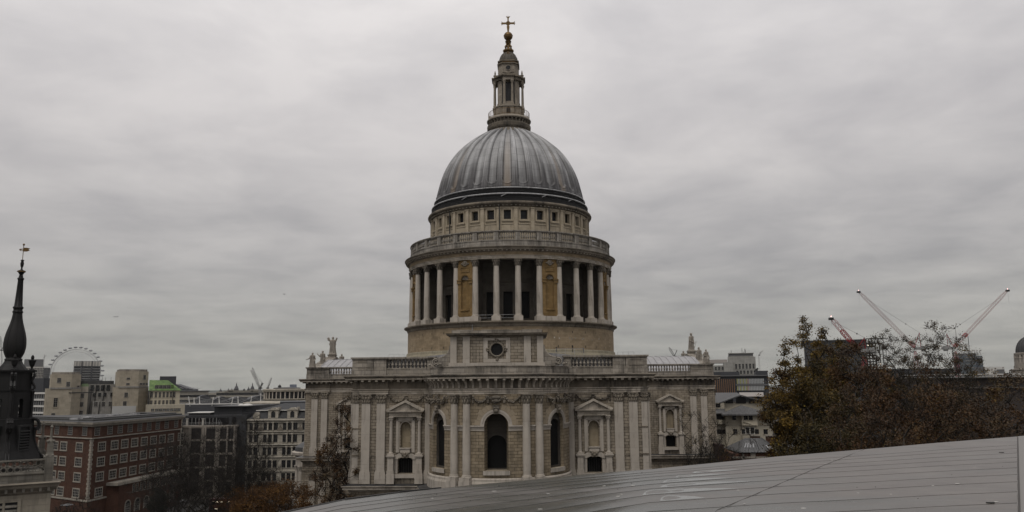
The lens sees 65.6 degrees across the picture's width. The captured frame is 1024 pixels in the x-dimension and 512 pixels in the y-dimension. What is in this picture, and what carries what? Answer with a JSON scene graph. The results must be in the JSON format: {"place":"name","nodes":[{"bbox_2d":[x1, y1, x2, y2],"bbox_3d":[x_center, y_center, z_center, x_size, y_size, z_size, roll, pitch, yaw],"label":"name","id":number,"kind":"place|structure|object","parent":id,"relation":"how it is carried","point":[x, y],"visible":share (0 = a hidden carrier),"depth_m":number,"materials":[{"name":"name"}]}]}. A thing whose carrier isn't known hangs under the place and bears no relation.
{"place":"outdoors","nodes":[
{"label":"outdoors","id":0,"kind":"place"},
{"bbox_2d":[24,355,50,377],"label":"gridded tower","id":1,"kind":"structure","parent":0,"point":[42,372],"depth_m":1902.75,"materials":[{"name":"grey concrete"}]},
{"bbox_2d":[73,361,100,384],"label":"banded tower","id":2,"kind":"structure","parent":0,"point":[89,370],"depth_m":1497.29,"materials":[{"name":"grey concrete"}]},
{"bbox_2d":[145,380,184,443],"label":"green roofed building","id":3,"kind":"structure","parent":0,"point":[164,395],"depth_m":307.09,"materials":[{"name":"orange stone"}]},
{"bbox_2d":[160,376,175,385],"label":"dark plant tower","id":4,"kind":"structure","parent":0,"point":[171,379],"depth_m":417.35,"materials":[{"name":"grey"}]},
{"bbox_2d":[176,384,199,390],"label":"slanted roof","id":5,"kind":"structure","parent":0,"point":[183,387],"depth_m":1875.60,"materials":[{"name":"grey metal"}]},
{"bbox_2d":[181,394,261,405],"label":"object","id":6,"kind":"object","parent":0,"point":[231,403],"visible":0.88,"depth_m":944.92,"materials":[{"name":"grey paint"}]},
{"bbox_2d":[185,395,263,412],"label":"station roof","id":7,"kind":"structure","parent":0,"point":[205,407],"depth_m":999.40,"materials":[{"name":"grey"}]},
{"bbox_2d":[243,385,305,403],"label":"colonnaded building","id":8,"kind":"structure","parent":0,"point":[278,394],"depth_m":467.34,"materials":[{"name":"beige stone"}]},
{"bbox_2d":[147,387,794,511],"bbox_3d":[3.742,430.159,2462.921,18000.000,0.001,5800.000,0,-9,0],"label":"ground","id":9,"kind":"structure","parent":0,"point":[293,499],"depth_m":222.92,"materials":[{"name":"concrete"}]},
{"bbox_2d":[0,244,60,511],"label":"church steeple","id":10,"kind":"object","parent":9,"relation":"on","point":[28,488],"visible":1,"depth_m":58.41,"materials":[{"name":"black stone"}]},
{"bbox_2d":[0,499,21,511],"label":"louvred window","id":11,"kind":"structure","parent":10,"relation":"in","point":[13,505],"depth_m":56.14,"materials":[{"name":"beige stone"}]},
{"bbox_2d":[18,378,49,414],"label":"banded office","id":12,"kind":"structure","parent":9,"relation":"on","point":[42,384],"depth_m":397.54,"materials":[{"name":"white glass"}]},
{"bbox_2d":[48,347,104,380],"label":"observation wheel","id":13,"kind":"object","parent":9,"relation":"on","point":[77,360],"visible":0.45,"depth_m":2164.93,"materials":[{"name":"white metal"}]},
{"bbox_2d":[50,495,103,511],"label":"bare tree","id":14,"kind":"object","parent":9,"relation":"on","point":[69,506],"visible":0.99,"depth_m":159.14,"materials":[{"name":"brown plant"}]},
{"bbox_2d":[0,411,185,511],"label":"brick office block","id":15,"kind":"structure","parent":9,"relation":"on","point":[94,456],"depth_m":194.86,"materials":[{"name":"brick"}]},
{"bbox_2d":[56,486,63,496],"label":"window","id":16,"kind":"structure","parent":15,"relation":"in","point":[60,489],"depth_m":192.01,"materials":[{"name":"glass"}]},
{"bbox_2d":[57,471,64,480],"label":"window","id":17,"kind":"structure","parent":15,"relation":"in","point":[61,474],"depth_m":192.55,"materials":[{"name":"glass"}]},
{"bbox_2d":[58,456,65,465],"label":"window","id":18,"kind":"structure","parent":15,"relation":"in","point":[62,459],"depth_m":193.13,"materials":[{"name":"glass"}]},
{"bbox_2d":[59,441,67,450],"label":"window","id":19,"kind":"structure","parent":15,"relation":"in","point":[63,444],"depth_m":193.70,"materials":[{"name":"glass"}]},
{"bbox_2d":[71,488,79,498],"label":"window","id":20,"kind":"structure","parent":15,"relation":"in","point":[75,491],"depth_m":188.34,"materials":[{"name":"glass"}]},
{"bbox_2d":[73,472,80,482],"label":"window","id":21,"kind":"structure","parent":15,"relation":"in","point":[76,476],"depth_m":188.87,"materials":[{"name":"glass"}]},
{"bbox_2d":[74,457,81,467],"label":"window","id":22,"kind":"structure","parent":15,"relation":"in","point":[78,460],"depth_m":189.42,"materials":[{"name":"glass"}]},
{"bbox_2d":[75,442,82,451],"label":"window","id":23,"kind":"structure","parent":15,"relation":"in","point":[79,445],"depth_m":189.98,"materials":[{"name":"glass"}]},
{"bbox_2d":[94,426,99,435],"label":"window","id":24,"kind":"structure","parent":15,"relation":"in","point":[97,429],"depth_m":189.86,"materials":[{"name":"grey glass"}]},
{"bbox_2d":[94,486,102,497],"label":"window","id":25,"kind":"structure","parent":15,"relation":"in","point":[98,492],"depth_m":189.63,"materials":[{"name":"glass"}]},
{"bbox_2d":[95,471,103,481],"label":"window","id":26,"kind":"structure","parent":15,"relation":"in","point":[99,475],"depth_m":190.19,"materials":[{"name":"glass"}]},
{"bbox_2d":[96,456,104,466],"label":"window","id":27,"kind":"structure","parent":15,"relation":"in","point":[100,460],"depth_m":190.72,"materials":[{"name":"glass"}]},
{"bbox_2d":[97,441,105,451],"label":"window","id":28,"kind":"structure","parent":15,"relation":"in","point":[101,445],"depth_m":191.26,"materials":[{"name":"glass"}]},
{"bbox_2d":[108,469,116,479],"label":"window","id":29,"kind":"structure","parent":15,"relation":"in","point":[112,473],"depth_m":195.17,"materials":[{"name":"glass"}]},
{"bbox_2d":[109,454,117,464],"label":"window","id":30,"kind":"structure","parent":15,"relation":"in","point":[113,458],"depth_m":195.75,"materials":[{"name":"glass"}]},
{"bbox_2d":[110,440,118,449],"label":"window","id":31,"kind":"structure","parent":15,"relation":"in","point":[114,443],"depth_m":196.27,"materials":[{"name":"glass"}]},
{"bbox_2d":[118,467,126,477],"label":"window","id":32,"kind":"structure","parent":15,"relation":"in","point":[122,471],"depth_m":199.31,"materials":[{"name":"glass"}]},
{"bbox_2d":[119,453,127,462],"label":"window","id":33,"kind":"structure","parent":15,"relation":"in","point":[123,457],"depth_m":199.85,"materials":[{"name":"glass"}]},
{"bbox_2d":[120,439,128,448],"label":"window","id":34,"kind":"structure","parent":15,"relation":"in","point":[124,442],"depth_m":200.36,"materials":[{"name":"glass"}]},
{"bbox_2d":[124,500,130,511],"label":"arched window","id":35,"kind":"structure","parent":15,"relation":"in","point":[128,502],"depth_m":196.66,"materials":[{"name":"glass"}]},
{"bbox_2d":[129,465,136,475],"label":"window","id":36,"kind":"structure","parent":15,"relation":"in","point":[132,472],"depth_m":203.54,"materials":[{"name":"glass"}]},
{"bbox_2d":[130,451,137,461],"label":"window","id":37,"kind":"structure","parent":15,"relation":"in","point":[132,456],"depth_m":204.04,"materials":[{"name":"glass"}]},
{"bbox_2d":[131,437,138,446],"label":"window","id":38,"kind":"structure","parent":15,"relation":"in","point":[134,441],"depth_m":204.66,"materials":[{"name":"glass"}]},
{"bbox_2d":[134,498,140,510],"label":"arched window","id":39,"kind":"structure","parent":15,"relation":"in","point":[136,501],"depth_m":200.83,"materials":[{"name":"glass"}]},
{"bbox_2d":[140,450,146,459],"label":"window","id":40,"kind":"structure","parent":15,"relation":"in","point":[141,452],"depth_m":208.52,"materials":[{"name":"glass"}]},
{"bbox_2d":[140,436,147,445],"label":"window","id":41,"kind":"structure","parent":15,"relation":"in","point":[145,439],"depth_m":209.08,"materials":[{"name":"glass"}]},
{"bbox_2d":[149,449,155,457],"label":"window","id":42,"kind":"structure","parent":15,"relation":"in","point":[153,453],"depth_m":212.64,"materials":[{"name":"glass"}]},
{"bbox_2d":[150,436,156,444],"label":"window","id":43,"kind":"structure","parent":15,"relation":"in","point":[151,439],"depth_m":213.16,"materials":[{"name":"glass"}]},
{"bbox_2d":[43,369,149,414],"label":"beige tower block","id":44,"kind":"structure","parent":9,"relation":"on","point":[67,393],"depth_m":307.55,"materials":[{"name":"stone"}]},
{"bbox_2d":[52,397,58,407],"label":"window","id":45,"kind":"structure","parent":44,"relation":"in","point":[55,399],"depth_m":296.52,"materials":[{"name":"grey glass"}]},
{"bbox_2d":[119,437,220,511],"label":"bare tree","id":46,"kind":"object","parent":9,"relation":"on","point":[163,484],"visible":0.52,"depth_m":149.69,"materials":[{"name":"brown plant"}]},
{"bbox_2d":[179,390,208,403],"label":"long pale ministry","id":47,"kind":"structure","parent":9,"relation":"on","point":[184,395],"depth_m":1485.15,"materials":[{"name":"grey stone"}]},
{"bbox_2d":[137,412,276,511],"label":"bare tree","id":48,"kind":"object","parent":9,"relation":"on","point":[204,488],"visible":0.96,"depth_m":143.91,"materials":[{"name":"brown plant"}]},
{"bbox_2d":[179,403,278,499],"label":"dark modern block","id":49,"kind":"structure","parent":9,"relation":"on","point":[190,422],"depth_m":232.41,"materials":[{"name":"grey stone"}]},
{"bbox_2d":[216,383,263,398],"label":"turreted block","id":50,"kind":"structure","parent":9,"relation":"on","point":[247,393],"depth_m":1429.36,"materials":[{"name":"grey stone"}]},
{"bbox_2d":[194,413,292,511],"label":"bare tree","id":51,"kind":"object","parent":9,"relation":"on","point":[258,464],"visible":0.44,"depth_m":154.59,"materials":[{"name":"brown plant"}]},
{"bbox_2d":[212,475,319,511],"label":"orange tree","id":52,"kind":"object","parent":9,"relation":"on","point":[261,500],"visible":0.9,"depth_m":143.24,"materials":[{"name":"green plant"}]},
{"bbox_2d":[244,403,304,496],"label":"ornate office","id":53,"kind":"structure","parent":9,"relation":"on","point":[284,429],"depth_m":234.53,"materials":[{"name":"beige stone"}]},
{"bbox_2d":[280,401,304,403],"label":"dark roofed block","id":54,"kind":"structure","parent":9,"relation":"on","point":[281,402],"depth_m":297.51,"materials":[{"name":"grey"}]},
{"bbox_2d":[308,395,359,503],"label":"autumn tree","id":55,"kind":"object","parent":9,"relation":"on","point":[336,483],"visible":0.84,"depth_m":114.09,"materials":[{"name":"brown plant"}]},
{"bbox_2d":[292,16,720,508],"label":"cathedral","id":56,"kind":"structure","parent":9,"relation":"on","point":[517,257],"depth_m":158.57,"materials":[{"name":"stone"}]},
{"bbox_2d":[306,353,315,366],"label":"statue","id":57,"kind":"object","parent":56,"relation":"on","point":[312,358],"visible":0.99,"depth_m":163.06,"materials":[{"name":"stone"}]},
{"bbox_2d":[317,351,325,363],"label":"statue","id":58,"kind":"object","parent":56,"relation":"attached to","point":[322,356],"visible":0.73,"depth_m":170.99,"materials":[{"name":"stone"}]},
{"bbox_2d":[327,337,337,354],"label":"statue","id":59,"kind":"object","parent":56,"relation":"on","point":[332,344],"visible":1,"depth_m":179.77,"materials":[{"name":"stone"}]},
{"bbox_2d":[399,458,411,472],"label":"window","id":60,"kind":"structure","parent":56,"relation":"in","point":[405,464],"depth_m":115.21,"materials":[{"name":"black glass"}]},
{"bbox_2d":[431,405,446,472],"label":"arch window","id":61,"kind":"structure","parent":56,"relation":"in","point":[440,428],"depth_m":109.56,"materials":[{"name":"stone"}]},
{"bbox_2d":[444,288,452,320],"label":"drum window","id":62,"kind":"structure","parent":56,"relation":"in","point":[450,295],"depth_m":168.41,"materials":[{"name":"black glass"}]},
{"bbox_2d":[445,212,452,229],"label":"attic window","id":63,"kind":"structure","parent":56,"relation":"in","point":[447,214],"depth_m":171.27,"materials":[{"name":"beige glass"}]},
{"bbox_2d":[456,210,465,227],"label":"attic window","id":64,"kind":"structure","parent":56,"relation":"in","point":[462,216],"depth_m":168.85,"materials":[{"name":"beige glass"}]},
{"bbox_2d":[470,208,479,225],"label":"attic window","id":65,"kind":"structure","parent":56,"relation":"in","point":[475,214],"depth_m":167.31,"materials":[{"name":"beige glass"}]},
{"bbox_2d":[484,285,492,318],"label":"drum window","id":66,"kind":"structure","parent":56,"relation":"in","point":[489,292],"depth_m":163.43,"materials":[{"name":"black glass"}]},
{"bbox_2d":[485,207,495,224],"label":"attic window","id":67,"kind":"structure","parent":56,"relation":"in","point":[491,214],"depth_m":166.13,"materials":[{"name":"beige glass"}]},
{"bbox_2d":[480,405,511,474],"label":"arch window","id":68,"kind":"structure","parent":56,"relation":"in","point":[496,425],"depth_m":106.48,"materials":[{"name":"stone"}]},
{"bbox_2d":[486,338,506,360],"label":"round window","id":69,"kind":"structure","parent":56,"relation":"in","point":[497,350],"depth_m":109.43,"materials":[{"name":"glass"}]},
{"bbox_2d":[502,207,512,223],"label":"attic window","id":70,"kind":"structure","parent":56,"relation":"in","point":[507,211],"depth_m":165.72,"materials":[{"name":"beige glass"}]},
{"bbox_2d":[501,285,514,316],"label":"drum window","id":71,"kind":"structure","parent":56,"relation":"in","point":[507,296],"depth_m":162.91,"materials":[{"name":"black glass"}]},
{"bbox_2d":[502,81,514,103],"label":"lantern window","id":72,"kind":"structure","parent":56,"relation":"in","point":[508,83],"depth_m":186.01,"materials":[{"name":"black glass"}]},
{"bbox_2d":[519,207,529,223],"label":"attic window","id":73,"kind":"structure","parent":56,"relation":"in","point":[522,214],"depth_m":165.96,"materials":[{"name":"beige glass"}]},
{"bbox_2d":[521,285,531,317],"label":"drum window","id":74,"kind":"structure","parent":56,"relation":"in","point":[525,294],"depth_m":163.23,"materials":[{"name":"black glass"}]},
{"bbox_2d":[535,207,545,224],"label":"attic window","id":75,"kind":"structure","parent":56,"relation":"in","point":[538,213],"depth_m":167.02,"materials":[{"name":"beige stone"}]},
{"bbox_2d":[550,209,559,226],"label":"attic window","id":76,"kind":"structure","parent":56,"relation":"in","point":[553,217],"depth_m":168.54,"materials":[{"name":"beige stone"}]},
{"bbox_2d":[548,404,564,472],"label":"arch window","id":77,"kind":"structure","parent":56,"relation":"in","point":[555,427],"depth_m":109.06,"materials":[{"name":"stone"}]},
{"bbox_2d":[564,211,570,228],"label":"attic window","id":78,"kind":"structure","parent":56,"relation":"in","point":[566,212],"depth_m":170.73,"materials":[{"name":"beige stone"}]},
{"bbox_2d":[564,287,573,319],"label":"drum window","id":79,"kind":"structure","parent":56,"relation":"in","point":[567,296],"depth_m":167.88,"materials":[{"name":"black glass"}]},
{"bbox_2d":[574,213,579,230],"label":"attic window","id":80,"kind":"structure","parent":56,"relation":"in","point":[575,214],"depth_m":173.08,"materials":[{"name":"beige stone"}]},
{"bbox_2d":[587,457,601,471],"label":"window","id":81,"kind":"structure","parent":56,"relation":"in","point":[593,463],"depth_m":114.54,"materials":[{"name":"black glass"}]},
{"bbox_2d":[666,436,674,445],"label":"window","id":82,"kind":"structure","parent":56,"relation":"in","point":[670,440],"depth_m":159.10,"materials":[{"name":"black glass"}]},
{"bbox_2d":[687,333,695,350],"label":"statue","id":83,"kind":"object","parent":56,"relation":"on","point":[691,346],"visible":1,"depth_m":177.83,"materials":[{"name":"stone"}]},
{"bbox_2d":[696,347,702,359],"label":"statue","id":84,"kind":"object","parent":56,"relation":"attached to","point":[699,355],"visible":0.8,"depth_m":169.00,"materials":[{"name":"stone"}]},
{"bbox_2d":[703,349,710,363],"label":"statue","id":85,"kind":"object","parent":56,"relation":"on","point":[706,357],"visible":1,"depth_m":160.96,"materials":[{"name":"stone"}]},
{"bbox_2d":[678,406,759,465],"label":"bare tree","id":86,"kind":"object","parent":9,"relation":"on","point":[712,455],"visible":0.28,"depth_m":128.16,"materials":[{"name":"brown plant"}]},
{"bbox_2d":[710,349,755,374],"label":"grey stone block","id":87,"kind":"structure","parent":9,"relation":"on","point":[743,363],"depth_m":491.06,"materials":[{"name":"grey stone"}]},
{"bbox_2d":[714,368,768,411],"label":"dark glazed office","id":88,"kind":"structure","parent":9,"relation":"on","point":[752,386],"depth_m":341.93,"materials":[{"name":"grey glass"}]},
{"bbox_2d":[713,437,771,462],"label":"lead roofed pavilion","id":89,"kind":"structure","parent":9,"relation":"on","point":[751,450],"depth_m":148.22,"materials":[{"name":"grey metal"}]},
{"bbox_2d":[751,365,802,457],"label":"plane tree","id":90,"kind":"object","parent":9,"relation":"on","point":[771,404],"visible":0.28,"depth_m":97.20,"materials":[{"name":"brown plant"}]},
{"bbox_2d":[761,336,831,457],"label":"plane tree","id":91,"kind":"object","parent":9,"relation":"on","point":[784,422],"visible":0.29,"depth_m":94.66,"materials":[{"name":"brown plant"}]},
{"bbox_2d":[766,315,828,445],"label":"plane tree","id":92,"kind":"object","parent":9,"relation":"on","point":[797,359],"visible":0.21,"depth_m":100.47,"materials":[{"name":"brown plant"}]},
{"bbox_2d":[767,376,874,455],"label":"plane tree","id":93,"kind":"object","parent":9,"relation":"on","point":[811,428],"visible":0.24,"depth_m":84.13,"materials":[{"name":"brown plant"}]},
{"bbox_2d":[798,322,851,429],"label":"plane tree","id":94,"kind":"object","parent":9,"relation":"on","point":[838,343],"visible":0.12,"depth_m":103.14,"materials":[{"name":"green plant"}]},
{"bbox_2d":[783,352,869,450],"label":"plane tree","id":95,"kind":"object","parent":9,"relation":"on","point":[810,397],"visible":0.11,"depth_m":95.07,"materials":[{"name":"green plant"}]},
{"bbox_2d":[802,338,886,418],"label":"dark slab block","id":96,"kind":"structure","parent":9,"relation":"on","point":[857,341],"depth_m":438.78,"materials":[{"name":"grey"}]},
{"bbox_2d":[810,339,891,449],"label":"plane tree","id":97,"kind":"object","parent":9,"relation":"on","point":[844,370],"visible":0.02,"depth_m":105.61,"materials":[{"name":"green plant"}]},
{"bbox_2d":[828,316,874,365],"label":"tower crane","id":98,"kind":"object","parent":9,"relation":"on","point":[870,349],"visible":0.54,"depth_m":427.71,"materials":[{"name":"red paint"}]},
{"bbox_2d":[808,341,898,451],"bbox_3d":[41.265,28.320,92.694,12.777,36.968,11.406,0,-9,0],"label":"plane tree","id":99,"kind":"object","parent":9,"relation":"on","point":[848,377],"visible":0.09,"depth_m":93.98,"materials":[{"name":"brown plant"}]},
{"bbox_2d":[819,359,919,451],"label":"plane tree","id":100,"kind":"object","parent":9,"relation":"on","point":[878,422],"visible":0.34,"depth_m":71.15,"materials":[{"name":"brown plant"}]},
{"bbox_2d":[857,290,926,365],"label":"tower crane","id":101,"kind":"object","parent":9,"relation":"on","point":[914,348],"visible":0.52,"depth_m":518.39,"materials":[{"name":"red paint"}]},
{"bbox_2d":[856,328,930,443],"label":"plane tree","id":102,"kind":"object","parent":9,"relation":"on","point":[876,359],"visible":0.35,"depth_m":109.87,"materials":[{"name":"brown plant"}]},
{"bbox_2d":[850,371,979,449],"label":"plane tree","id":103,"kind":"object","parent":9,"relation":"on","point":[894,396],"visible":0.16,"depth_m":83.13,"materials":[{"name":"brown plant"}]},
{"bbox_2d":[877,359,987,445],"bbox_3d":[34.970,25.155,63.046,13.491,33.944,12.292,7,-12,-41],"label":"plane tree","id":104,"kind":"object","parent":9,"relation":"on","point":[938,400],"visible":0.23,"depth_m":62.80,"materials":[{"name":"brown plant"}]},
{"bbox_2d":[850,368,1016,441],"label":"dark flat roof block","id":105,"kind":"structure","parent":9,"relation":"on","point":[913,376],"depth_m":296.80,"materials":[{"name":"grey"}]},
{"bbox_2d":[894,320,1006,440],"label":"plane tree","id":106,"kind":"object","parent":9,"relation":"on","point":[956,362],"visible":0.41,"depth_m":106.04,"materials":[{"name":"brown plant"}]},
{"bbox_2d":[888,381,1020,445],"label":"plane tree","id":107,"kind":"object","parent":9,"relation":"on","point":[970,408],"visible":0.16,"depth_m":77.60,"materials":[{"name":"brown plant"}]},
{"bbox_2d":[907,370,1023,443],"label":"plane tree","id":108,"kind":"object","parent":9,"relation":"on","point":[997,431],"visible":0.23,"depth_m":61.69,"materials":[{"name":"brown plant"}]},
{"bbox_2d":[954,338,982,376],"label":"blue grey tower","id":109,"kind":"structure","parent":9,"relation":"on","point":[962,355],"depth_m":1188.94,"materials":[{"name":"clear glass"}]},
{"bbox_2d":[941,290,1009,366],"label":"tower crane","id":110,"kind":"object","parent":9,"relation":"on","point":[944,348],"visible":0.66,"depth_m":518.41,"materials":[{"name":"red paint"}]},
{"bbox_2d":[974,367,1004,376],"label":"white lattice block","id":111,"kind":"structure","parent":9,"relation":"on","point":[998,369],"depth_m":890.05,"materials":[{"name":"grey"}]},
{"bbox_2d":[963,366,1023,437],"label":"plane tree","id":112,"kind":"object","parent":9,"relation":"on","point":[1006,402],"visible":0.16,"depth_m":83.31,"materials":[{"name":"brown plant"}]},
{"bbox_2d":[1010,337,1023,375],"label":"domed courthouse","id":113,"kind":"structure","parent":9,"relation":"on","point":[1018,355],"depth_m":326.26,"materials":[{"name":"stone"}]},
{"bbox_2d":[0,0,1023,390],"label":"sky","id":114,"kind":"structure","parent":0,"point":[243,185],"materials":[{"name":"grey"}]},
{"bbox_2d":[283,436,1023,511],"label":"curved roof","id":115,"kind":"structure","parent":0,"point":[983,475],"depth_m":12.10,"materials":[{"name":"grey metal"}]},
{"bbox_2d":[715,393,773,447],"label":"gabled cream house","id":116,"kind":"structure","parent":0,"point":[738,412],"depth_m":184.85,"materials":[{"name":"beige paint"}]},
{"bbox_2d":[899,373,1023,440],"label":"banded low building","id":117,"kind":"structure","parent":0,"point":[981,380],"depth_m":226.49,"materials":[{"name":"grey"}]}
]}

